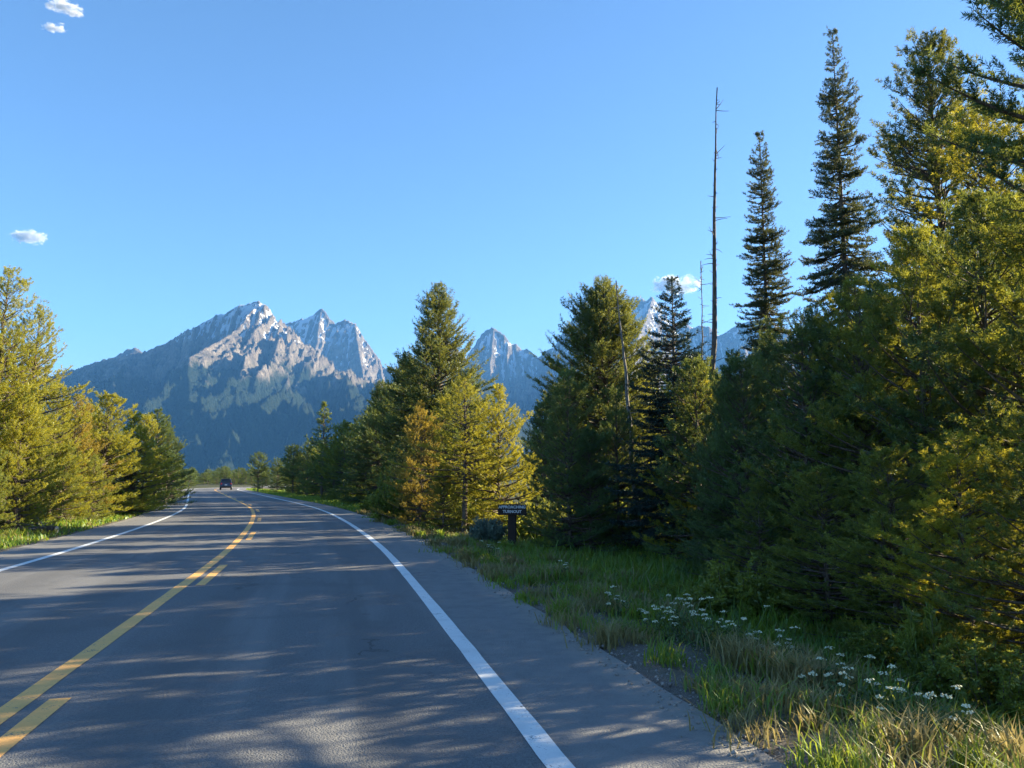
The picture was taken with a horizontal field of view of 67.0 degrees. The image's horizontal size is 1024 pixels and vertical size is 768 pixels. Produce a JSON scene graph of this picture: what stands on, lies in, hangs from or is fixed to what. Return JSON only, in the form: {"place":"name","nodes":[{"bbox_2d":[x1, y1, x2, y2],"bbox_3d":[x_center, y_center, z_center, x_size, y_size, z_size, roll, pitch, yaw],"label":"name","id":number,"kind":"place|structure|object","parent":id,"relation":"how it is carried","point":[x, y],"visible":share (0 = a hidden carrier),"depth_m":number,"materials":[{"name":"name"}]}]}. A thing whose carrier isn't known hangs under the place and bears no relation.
{"place":"outdoors","nodes":[
{"label":"outdoors","id":0,"kind":"place"},
{"bbox_2d":[100,348,141,361],"bbox_3d":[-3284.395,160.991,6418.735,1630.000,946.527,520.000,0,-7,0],"label":"mountain","id":1,"kind":"structure","parent":0,"point":[126,352],"depth_m":6476.14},
{"bbox_2d":[0,301,382,479],"bbox_3d":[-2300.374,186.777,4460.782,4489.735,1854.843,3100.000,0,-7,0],"label":"mountain","id":2,"kind":"structure","parent":0,"point":[236,387],"depth_m":4673.95,"materials":[{"name":"stone"}]},
{"bbox_2d":[285,309,393,382],"bbox_3d":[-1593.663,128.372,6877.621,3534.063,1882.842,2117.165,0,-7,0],"label":"mountain","id":3,"kind":"structure","parent":0,"point":[344,345],"depth_m":7321.34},
{"bbox_2d":[0,486,786,767],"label":"road","id":4,"kind":"structure","parent":0,"point":[238,627],"depth_m":7.03,"materials":[{"name":"asphalt"}]},
{"bbox_2d":[311,340,547,479],"bbox_3d":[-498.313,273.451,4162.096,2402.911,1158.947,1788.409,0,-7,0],"label":"mountain","id":5,"kind":"structure","parent":0,"point":[521,433],"depth_m":4049.88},
{"bbox_2d":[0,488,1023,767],"bbox_3d":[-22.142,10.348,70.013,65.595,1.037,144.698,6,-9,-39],"label":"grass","id":6,"kind":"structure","parent":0,"point":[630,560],"depth_m":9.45,"materials":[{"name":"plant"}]},
{"bbox_2d":[0,480,1023,767],"bbox_3d":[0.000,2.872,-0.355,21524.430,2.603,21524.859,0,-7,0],"label":"ground","id":7,"kind":"structure","parent":0,"point":[648,672],"depth_m":6.73,"materials":[{"name":"soil"}]},
{"bbox_2d":[0,449,21,538],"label":"young pine","id":8,"kind":"object","parent":7,"relation":"on","point":[3,494],"visible":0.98,"depth_m":21.96,"materials":[{"name":"green plant"}]},
{"bbox_2d":[0,313,53,524],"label":"pine tree","id":9,"kind":"object","parent":7,"relation":"on","point":[4,406],"visible":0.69,"depth_m":23.89,"materials":[{"name":"green plant"}]},
{"bbox_2d":[0,512,58,533],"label":"fallen log","id":10,"kind":"object","parent":7,"relation":"on","point":[50,528],"visible":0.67,"depth_m":23.81,"materials":[{"name":"plant"}]},
{"bbox_2d":[0,386,65,535],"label":"pine tree","id":11,"kind":"object","parent":7,"relation":"on","point":[15,494],"visible":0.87,"depth_m":23.75,"materials":[{"name":"green plant"}]},
{"bbox_2d":[0,265,69,482],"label":"pine tree","id":12,"kind":"object","parent":7,"relation":"on","point":[17,287],"visible":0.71,"depth_m":25.42,"materials":[{"name":"green plant"}]},
{"bbox_2d":[0,444,72,526],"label":"young pine","id":13,"kind":"object","parent":7,"relation":"on","point":[51,463],"visible":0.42,"depth_m":25.71,"materials":[{"name":"green plant"}]},
{"bbox_2d":[0,327,75,523],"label":"pine tree","id":14,"kind":"object","parent":7,"relation":"on","point":[64,461],"visible":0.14,"depth_m":27.97,"materials":[{"name":"green plant"}]},
{"bbox_2d":[0,301,94,524],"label":"pine tree","id":15,"kind":"object","parent":7,"relation":"on","point":[41,324],"visible":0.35,"depth_m":26.81,"materials":[{"name":"green plant"}]},
{"bbox_2d":[39,444,101,522],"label":"young pine","id":16,"kind":"object","parent":7,"relation":"on","point":[71,488],"visible":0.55,"depth_m":29.23,"materials":[{"name":"green plant"}]},
{"bbox_2d":[28,381,122,521],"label":"pine tree","id":17,"kind":"object","parent":7,"relation":"on","point":[83,460],"visible":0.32,"depth_m":30.08,"materials":[{"name":"green plant"}]},
{"bbox_2d":[44,393,125,512],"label":"pine tree","id":18,"kind":"object","parent":7,"relation":"on","point":[86,444],"visible":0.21,"depth_m":32.90,"materials":[{"name":"green plant"}]},
{"bbox_2d":[70,453,117,519],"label":"young pine","id":19,"kind":"object","parent":7,"relation":"on","point":[93,509],"visible":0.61,"depth_m":31.13,"materials":[{"name":"green plant"}]},
{"bbox_2d":[60,404,139,509],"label":"pine tree","id":20,"kind":"object","parent":7,"relation":"on","point":[106,493],"visible":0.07,"depth_m":35.78,"materials":[{"name":"green plant"}]},
{"bbox_2d":[73,391,153,513],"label":"pine tree","id":21,"kind":"object","parent":7,"relation":"on","point":[112,408],"visible":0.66,"depth_m":34.85,"materials":[{"name":"green plant"}]},
{"bbox_2d":[112,465,148,513],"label":"young pine","id":22,"kind":"object","parent":7,"relation":"on","point":[133,484],"visible":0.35,"depth_m":37.60,"materials":[{"name":"green plant"}]},
{"bbox_2d":[99,411,184,513],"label":"pine tree","id":23,"kind":"object","parent":7,"relation":"on","point":[135,419],"visible":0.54,"depth_m":37.85,"materials":[{"name":"green plant"}]},
{"bbox_2d":[112,413,173,508],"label":"pine tree","id":24,"kind":"object","parent":7,"relation":"on","point":[153,425],"visible":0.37,"depth_m":41.85,"materials":[{"name":"green plant"}]},
{"bbox_2d":[116,407,196,506],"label":"pine tree","id":25,"kind":"object","parent":7,"relation":"on","point":[162,422],"visible":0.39,"depth_m":46.64,"materials":[{"name":"green plant"}]},
{"bbox_2d":[149,426,194,502],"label":"pine tree","id":26,"kind":"object","parent":7,"relation":"on","point":[179,480],"visible":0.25,"depth_m":52.86,"materials":[{"name":"green plant"}]},
{"bbox_2d":[167,436,196,500],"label":"pine tree","id":27,"kind":"object","parent":7,"relation":"on","point":[185,493],"visible":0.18,"depth_m":57.57,"materials":[{"name":"green plant"}]},
{"bbox_2d":[213,465,233,481],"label":"pine tree","id":28,"kind":"object","parent":7,"relation":"on","point":[225,473],"visible":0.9,"depth_m":235.74,"materials":[{"name":"green plant"}]},
{"bbox_2d":[245,451,270,491],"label":"pine tree","id":29,"kind":"object","parent":7,"relation":"on","point":[262,471],"visible":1,"depth_m":105.14,"materials":[{"name":"green plant"}]},
{"bbox_2d":[267,457,288,491],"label":"pine tree","id":30,"kind":"object","parent":7,"relation":"on","point":[275,469],"visible":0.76,"depth_m":95.16,"materials":[{"name":"green plant"}]},
{"bbox_2d":[277,443,307,492],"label":"pine tree","id":31,"kind":"object","parent":7,"relation":"on","point":[292,448],"visible":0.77,"depth_m":87.08,"materials":[{"name":"green plant"}]},
{"bbox_2d":[288,440,323,496],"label":"pine tree","id":32,"kind":"object","parent":7,"relation":"on","point":[301,458],"visible":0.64,"depth_m":79.22,"materials":[{"name":"green plant"}]},
{"bbox_2d":[295,401,341,496],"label":"pine tree","id":33,"kind":"object","parent":7,"relation":"on","point":[315,440],"visible":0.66,"depth_m":73.60,"materials":[{"name":"green plant"}]},
{"bbox_2d":[314,440,345,495],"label":"pine tree","id":34,"kind":"object","parent":7,"relation":"on","point":[326,483],"visible":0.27,"depth_m":69.21,"materials":[{"name":"green plant"}]},
{"bbox_2d":[305,419,360,494],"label":"pine tree","id":35,"kind":"object","parent":7,"relation":"on","point":[336,452],"visible":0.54,"depth_m":63.25,"materials":[{"name":"green plant"}]},
{"bbox_2d":[336,409,376,490],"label":"pine tree","id":36,"kind":"object","parent":7,"relation":"on","point":[347,440],"visible":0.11,"depth_m":59.69,"materials":[{"name":"green plant"}]},
{"bbox_2d":[322,379,400,504],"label":"pine tree","id":37,"kind":"object","parent":7,"relation":"on","point":[366,448],"visible":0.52,"depth_m":51.38,"materials":[{"name":"green plant"}]},
{"bbox_2d":[365,466,418,520],"bbox_3d":[-4.555,4.377,30.730,2.201,2.342,2.326,-3,-8,24],"label":"bush","id":38,"kind":"object","parent":7,"relation":"on","point":[379,501],"visible":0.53,"depth_m":30.20,"materials":[{"name":"green plant"}]},
{"bbox_2d":[367,352,430,494],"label":"fir tree","id":39,"kind":"object","parent":7,"relation":"on","point":[380,409],"visible":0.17,"depth_m":47.56,"materials":[{"name":"plant"}]},
{"bbox_2d":[382,444,415,497],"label":"pine tree","id":40,"kind":"object","parent":7,"relation":"on","point":[390,462],"visible":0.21,"depth_m":39.72,"materials":[{"name":"green plant"}]},
{"bbox_2d":[370,400,457,526],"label":"pine tree","id":41,"kind":"object","parent":7,"relation":"on","point":[412,462],"visible":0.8,"depth_m":27.20,"materials":[{"name":"green plant"}]},
{"bbox_2d":[367,281,512,502],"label":"fir tree","id":42,"kind":"object","parent":7,"relation":"on","point":[437,348],"visible":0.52,"depth_m":43.71,"materials":[{"name":"green plant"}]},
{"bbox_2d":[417,462,469,533],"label":"pine tree","id":43,"kind":"object","parent":7,"relation":"on","point":[443,489],"visible":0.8,"depth_m":25.15,"materials":[{"name":"green plant"}]},
{"bbox_2d":[425,487,474,530],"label":"bush","id":44,"kind":"object","parent":7,"relation":"on","point":[433,520],"visible":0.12,"depth_m":27.24,"materials":[{"name":"green plant"}]},
{"bbox_2d":[383,373,526,532],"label":"pine tree","id":45,"kind":"object","parent":7,"relation":"on","point":[463,473],"visible":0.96,"depth_m":25.02,"materials":[{"name":"green plant"}]},
{"bbox_2d":[430,427,485,503],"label":"pine tree","id":46,"kind":"object","parent":7,"relation":"on","point":[455,434],"visible":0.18,"depth_m":40.23,"materials":[{"name":"green plant"}]},
{"bbox_2d":[441,499,503,532],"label":"bush","id":47,"kind":"object","parent":7,"relation":"on","point":[471,511],"visible":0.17,"depth_m":26.31,"materials":[{"name":"green plant"}]},
{"bbox_2d":[468,514,507,542],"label":"sagebrush","id":48,"kind":"object","parent":7,"relation":"on","point":[484,529],"visible":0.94,"depth_m":21.84,"materials":[{"name":"green plant"}]},
{"bbox_2d":[452,383,543,533],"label":"pine tree","id":49,"kind":"object","parent":7,"relation":"on","point":[497,490],"visible":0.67,"depth_m":25.79,"materials":[{"name":"green plant"}]},
{"bbox_2d":[0,500,1023,767],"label":"dry grass","id":50,"kind":"structure","parent":7,"relation":"on","point":[778,672],"depth_m":6.54,"materials":[{"name":"plant"}]},
{"bbox_2d":[498,504,526,544],"bbox_3d":[0.019,4.043,21.056,0.780,1.526,0.218,-1,-7,9],"label":"road sign","id":51,"kind":"object","parent":7,"relation":"on","point":[511,511],"visible":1,"depth_m":21.04,"materials":[{"name":"brown paint"}]},
{"bbox_2d":[496,512,559,541],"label":"bush","id":52,"kind":"object","parent":7,"relation":"on","point":[523,532],"visible":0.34,"depth_m":24.41,"materials":[{"name":"green plant"}]},
{"bbox_2d":[512,400,574,516],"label":"pine tree","id":53,"kind":"object","parent":7,"relation":"on","point":[534,436],"visible":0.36,"depth_m":30.68,"materials":[{"name":"green plant"}]},
{"bbox_2d":[511,393,580,517],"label":"pine tree","id":54,"kind":"object","parent":7,"relation":"on","point":[548,398],"visible":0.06,"depth_m":32.92,"materials":[{"name":"green plant"}]},
{"bbox_2d":[527,498,572,524],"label":"bush","id":55,"kind":"object","parent":7,"relation":"on","point":[530,504],"visible":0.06,"depth_m":25.54,"materials":[{"name":"green plant"}]},
{"bbox_2d":[516,366,620,552],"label":"pine tree","id":56,"kind":"object","parent":7,"relation":"on","point":[570,519],"visible":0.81,"depth_m":21.25,"materials":[{"name":"green plant"}]},
{"bbox_2d":[544,426,631,555],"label":"pine tree","id":57,"kind":"object","parent":7,"relation":"on","point":[602,482],"visible":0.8,"depth_m":20.94,"materials":[{"name":"green plant"}]},
{"bbox_2d":[525,275,680,499],"bbox_3d":[4.024,0.678,33.077,5.790,11.192,6.643,6,-9,-42],"label":"fir tree","id":58,"kind":"object","parent":7,"relation":"on","point":[597,320],"visible":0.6,"depth_m":32.64,"materials":[{"name":"green plant"}]},
{"bbox_2d":[574,383,664,546],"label":"pine tree","id":59,"kind":"object","parent":7,"relation":"on","point":[610,417],"visible":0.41,"depth_m":22.59,"materials":[{"name":"green plant"}]},
{"bbox_2d":[604,585,640,616],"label":"wildflower","id":60,"kind":"object","parent":7,"relation":"on","point":[616,598],"visible":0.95,"depth_m":9.77,"materials":[{"name":"white plant"}]},
{"bbox_2d":[615,280,643,519],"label":"dead tree","id":61,"kind":"object","parent":7,"relation":"on","point":[627,382],"visible":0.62,"depth_m":24.09,"materials":[{"name":"wood"}]},
{"bbox_2d":[637,608,672,633],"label":"wildflower","id":62,"kind":"object","parent":7,"relation":"on","point":[650,621],"visible":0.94,"depth_m":8.50,"materials":[{"name":"white plant"}]},
{"bbox_2d":[598,275,717,562],"bbox_3d":[4.250,1.149,20.772,4.197,8.372,4.052,4,-8,-26],"label":"spruce tree","id":63,"kind":"object","parent":7,"relation":"on","point":[644,507],"visible":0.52,"depth_m":20.45,"materials":[{"name":"plant"}]},
{"bbox_2d":[632,370,713,557],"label":"pine tree","id":64,"kind":"object","parent":7,"relation":"on","point":[679,502],"visible":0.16,"depth_m":19.28,"materials":[{"name":"green plant"}]},
{"bbox_2d":[641,593,704,632],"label":"wildflower","id":65,"kind":"object","parent":7,"relation":"on","point":[670,610],"visible":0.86,"depth_m":8.88,"materials":[{"name":"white plant"}]},
{"bbox_2d":[641,354,721,566],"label":"pine tree","id":66,"kind":"object","parent":7,"relation":"on","point":[696,364],"visible":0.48,"depth_m":18.58,"materials":[{"name":"green plant"}]},
{"bbox_2d":[410,536,973,767],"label":"gravel","id":67,"kind":"structure","parent":7,"relation":"on","point":[735,752],"depth_m":6.28,"materials":[{"name":"stone"}]},
{"bbox_2d":[696,261,709,360],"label":"dead tree","id":68,"kind":"object","parent":7,"relation":"on","point":[701,284],"visible":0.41,"depth_m":31.54,"materials":[{"name":"grey wood"}]},
{"bbox_2d":[652,594,769,650],"bbox_3d":[2.108,2.517,8.147,1.113,0.510,1.189,4,-8,-32],"label":"wildflower","id":69,"kind":"object","parent":7,"relation":"on","point":[718,624],"visible":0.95,"depth_m":8.17,"materials":[{"name":"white plant"}]},
{"bbox_2d":[703,87,730,379],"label":"dead tree","id":70,"kind":"object","parent":7,"relation":"on","point":[714,310],"visible":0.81,"depth_m":24.65,"materials":[{"name":"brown wood"}]},
{"bbox_2d":[679,371,762,570],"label":"pine tree","id":71,"kind":"object","parent":7,"relation":"on","point":[705,418],"visible":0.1,"depth_m":17.12,"materials":[{"name":"green plant"}]},
{"bbox_2d":[706,347,741,412],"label":"pine tree","id":72,"kind":"object","parent":7,"relation":"on","point":[732,353],"visible":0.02,"depth_m":23.29,"materials":[{"name":"green plant"}]},
{"bbox_2d":[676,374,795,581],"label":"pine tree","id":73,"kind":"object","parent":7,"relation":"on","point":[716,514],"visible":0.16,"depth_m":15.74,"materials":[{"name":"green plant"}]},
{"bbox_2d":[680,551,793,622],"bbox_3d":[3.295,2.966,11.354,1.706,1.071,1.614,0,-7,3],"label":"bush","id":74,"kind":"object","parent":7,"relation":"on","point":[747,585],"visible":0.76,"depth_m":11.08,"materials":[{"name":"green plant"}]},
{"bbox_2d":[679,360,796,559],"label":"pine tree","id":75,"kind":"object","parent":7,"relation":"on","point":[765,427],"visible":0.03,"depth_m":16.42,"materials":[{"name":"green plant"}]},
{"bbox_2d":[672,352,815,576],"bbox_3d":[4.470,1.649,14.484,2.707,4.696,3.142,0,-7,4],"label":"pine tree","id":76,"kind":"object","parent":7,"relation":"on","point":[740,365],"visible":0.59,"depth_m":14.66,"materials":[{"name":"green plant"}]},
{"bbox_2d":[687,330,825,537],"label":"pine tree","id":77,"kind":"object","parent":7,"relation":"on","point":[764,348],"visible":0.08,"depth_m":17.57,"materials":[{"name":"green plant"}]},
{"bbox_2d":[719,130,798,404],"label":"fir tree","id":78,"kind":"object","parent":7,"relation":"on","point":[766,236],"visible":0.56,"depth_m":27.60,"materials":[{"name":"plant"}]},
{"bbox_2d":[699,476,835,606],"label":"young pine","id":79,"kind":"object","parent":7,"relation":"on","point":[724,551],"visible":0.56,"depth_m":12.36,"materials":[{"name":"green plant"}]},
{"bbox_2d":[753,626,805,656],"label":"wildflower","id":80,"kind":"object","parent":7,"relation":"on","point":[780,636],"visible":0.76,"depth_m":7.66,"materials":[{"name":"white plant"}]},
{"bbox_2d":[713,305,909,597],"bbox_3d":[5.306,1.210,13.207,3.496,5.222,3.236,2,-7,-19],"label":"pine tree","id":81,"kind":"object","parent":7,"relation":"on","point":[799,385],"visible":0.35,"depth_m":13.17,"materials":[{"name":"green plant"}]},
{"bbox_2d":[791,646,844,686],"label":"wildflower","id":82,"kind":"object","parent":7,"relation":"on","point":[828,668],"visible":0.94,"depth_m":6.61,"materials":[{"name":"white plant"}]},
{"bbox_2d":[733,463,905,632],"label":"young pine","id":83,"kind":"object","parent":7,"relation":"on","point":[820,520],"visible":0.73,"depth_m":10.59,"materials":[{"name":"green plant"}]},
{"bbox_2d":[769,303,887,543],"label":"pine tree","id":84,"kind":"object","parent":7,"relation":"on","point":[816,329],"visible":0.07,"depth_m":16.55,"materials":[{"name":"green plant"}]},
{"bbox_2d":[789,25,898,380],"bbox_3d":[11.116,-3.550,25.633,3.510,17.718,3.643,7,-10,-44],"label":"fir tree","id":85,"kind":"object","parent":7,"relation":"on","point":[839,210],"visible":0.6,"depth_m":25.76,"materials":[{"name":"plant"}]},
{"bbox_2d":[798,654,896,718],"bbox_3d":[2.525,2.331,5.990,0.657,0.435,0.670,1,-7,-8],"label":"wildflower","id":86,"kind":"object","parent":7,"relation":"on","point":[840,684],"visible":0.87,"depth_m":5.97,"materials":[{"name":"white plant"}]},
{"bbox_2d":[735,270,987,603],"bbox_3d":[5.664,0.896,12.572,3.585,5.659,3.363,-4,-8,29],"label":"pine tree","id":87,"kind":"object","parent":7,"relation":"on","point":[845,306],"visible":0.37,"depth_m":12.53,"materials":[{"name":"green plant"}]},
{"bbox_2d":[804,275,948,556],"bbox_3d":[8.054,0.875,16.994,4.496,6.843,3.443,6,-9,-42],"label":"pine tree","id":88,"kind":"object","parent":7,"relation":"on","point":[869,290],"depth_m":17.33,"materials":[{"name":"green plant"}]},
{"bbox_2d":[767,441,988,647],"bbox_3d":[4.420,2.006,9.317,2.574,2.653,2.218,-1,-7,11],"label":"young pine","id":89,"kind":"object","parent":7,"relation":"on","point":[874,483],"visible":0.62,"depth_m":9.24,"materials":[{"name":"green plant"}]},
{"bbox_2d":[828,623,937,678],"bbox_3d":[3.981,2.827,8.218,1.151,0.539,1.234,-6,-9,38],"label":"bush","id":90,"kind":"object","parent":7,"relation":"on","point":[862,648],"visible":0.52,"depth_m":8.06,"materials":[{"name":"green plant"}]},
{"bbox_2d":[861,671,916,723],"bbox_3d":[2.788,2.345,5.764,0.427,0.351,0.450,-1,-7,9],"label":"wildflower","id":91,"kind":"object","parent":7,"relation":"on","point":[898,691],"visible":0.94,"depth_m":5.76,"materials":[{"name":"white plant"}]},
{"bbox_2d":[767,216,1023,619],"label":"pine tree","id":92,"kind":"object","parent":7,"relation":"on","point":[920,270],"visible":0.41,"depth_m":11.62,"materials":[{"name":"green plant"}]},
{"bbox_2d":[864,678,973,743],"bbox_3d":[2.843,2.249,5.381,0.670,0.435,0.657,3,-8,-25],"label":"wildflower","id":93,"kind":"object","parent":7,"relation":"on","point":[945,708],"visible":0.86,"depth_m":5.30,"materials":[{"name":"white plant"}]},
{"bbox_2d":[836,26,1022,557],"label":"pine tree","id":94,"kind":"object","parent":7,"relation":"on","point":[927,95],"visible":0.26,"depth_m":17.66,"materials":[{"name":"green plant"}]},
{"bbox_2d":[889,600,970,696],"bbox_3d":[3.967,2.494,7.309,0.685,0.907,0.692,-1,-7,9],"label":"bush","id":95,"kind":"object","parent":7,"relation":"on","point":[911,640],"visible":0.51,"depth_m":7.33,"materials":[{"name":"green plant"}]},
{"bbox_2d":[840,429,1023,686],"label":"young pine","id":96,"kind":"object","parent":7,"relation":"on","point":[945,459],"visible":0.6,"depth_m":8.04,"materials":[{"name":"green plant"}]},
{"bbox_2d":[844,185,1023,633],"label":"pine tree","id":97,"kind":"object","parent":7,"relation":"on","point":[976,202],"visible":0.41,"depth_m":10.70,"materials":[{"name":"green plant"}]},
{"bbox_2d":[861,86,1023,509],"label":"pine tree","id":98,"kind":"object","parent":7,"relation":"on","point":[957,165],"visible":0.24,"depth_m":15.57,"materials":[{"name":"green plant"}]},
{"bbox_2d":[881,173,1023,624],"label":"pine tree","id":99,"kind":"object","parent":7,"relation":"on","point":[965,345],"visible":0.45,"depth_m":9.64,"materials":[{"name":"green plant"}]},
{"bbox_2d":[899,409,1023,718],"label":"young pine","id":100,"kind":"object","parent":7,"relation":"on","point":[979,569],"visible":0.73,"depth_m":7.37,"materials":[{"name":"green plant"}]},
{"bbox_2d":[906,0,1023,395],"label":"pine tree","id":101,"kind":"object","parent":7,"relation":"on","point":[995,149],"visible":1,"depth_m":8.26,"materials":[{"name":"green plant"}]},
{"bbox_2d":[912,633,1023,725],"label":"bush","id":102,"kind":"object","parent":7,"relation":"on","point":[1008,692],"visible":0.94,"depth_m":6.64,"materials":[{"name":"green plant"}]},
{"bbox_2d":[920,130,1023,558],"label":"pine tree","id":103,"kind":"object","parent":7,"relation":"on","point":[1006,192],"visible":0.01,"depth_m":14.78,"materials":[{"name":"green plant"}]},
{"bbox_2d":[0,0,1023,380],"label":"sky","id":104,"kind":"structure","parent":0,"point":[167,167],"materials":[{"name":"blue"}]},
{"bbox_2d":[466,327,559,426],"bbox_3d":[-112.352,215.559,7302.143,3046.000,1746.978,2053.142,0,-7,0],"label":"mountain","id":105,"kind":"structure","parent":0,"point":[510,363],"depth_m":7651.00,"materials":[{"name":"stone"}]},
{"bbox_2d":[535,297,821,446],"bbox_3d":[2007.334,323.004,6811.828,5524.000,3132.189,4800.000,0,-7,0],"label":"mountain","id":106,"kind":"structure","parent":0,"point":[730,339],"depth_m":8689.78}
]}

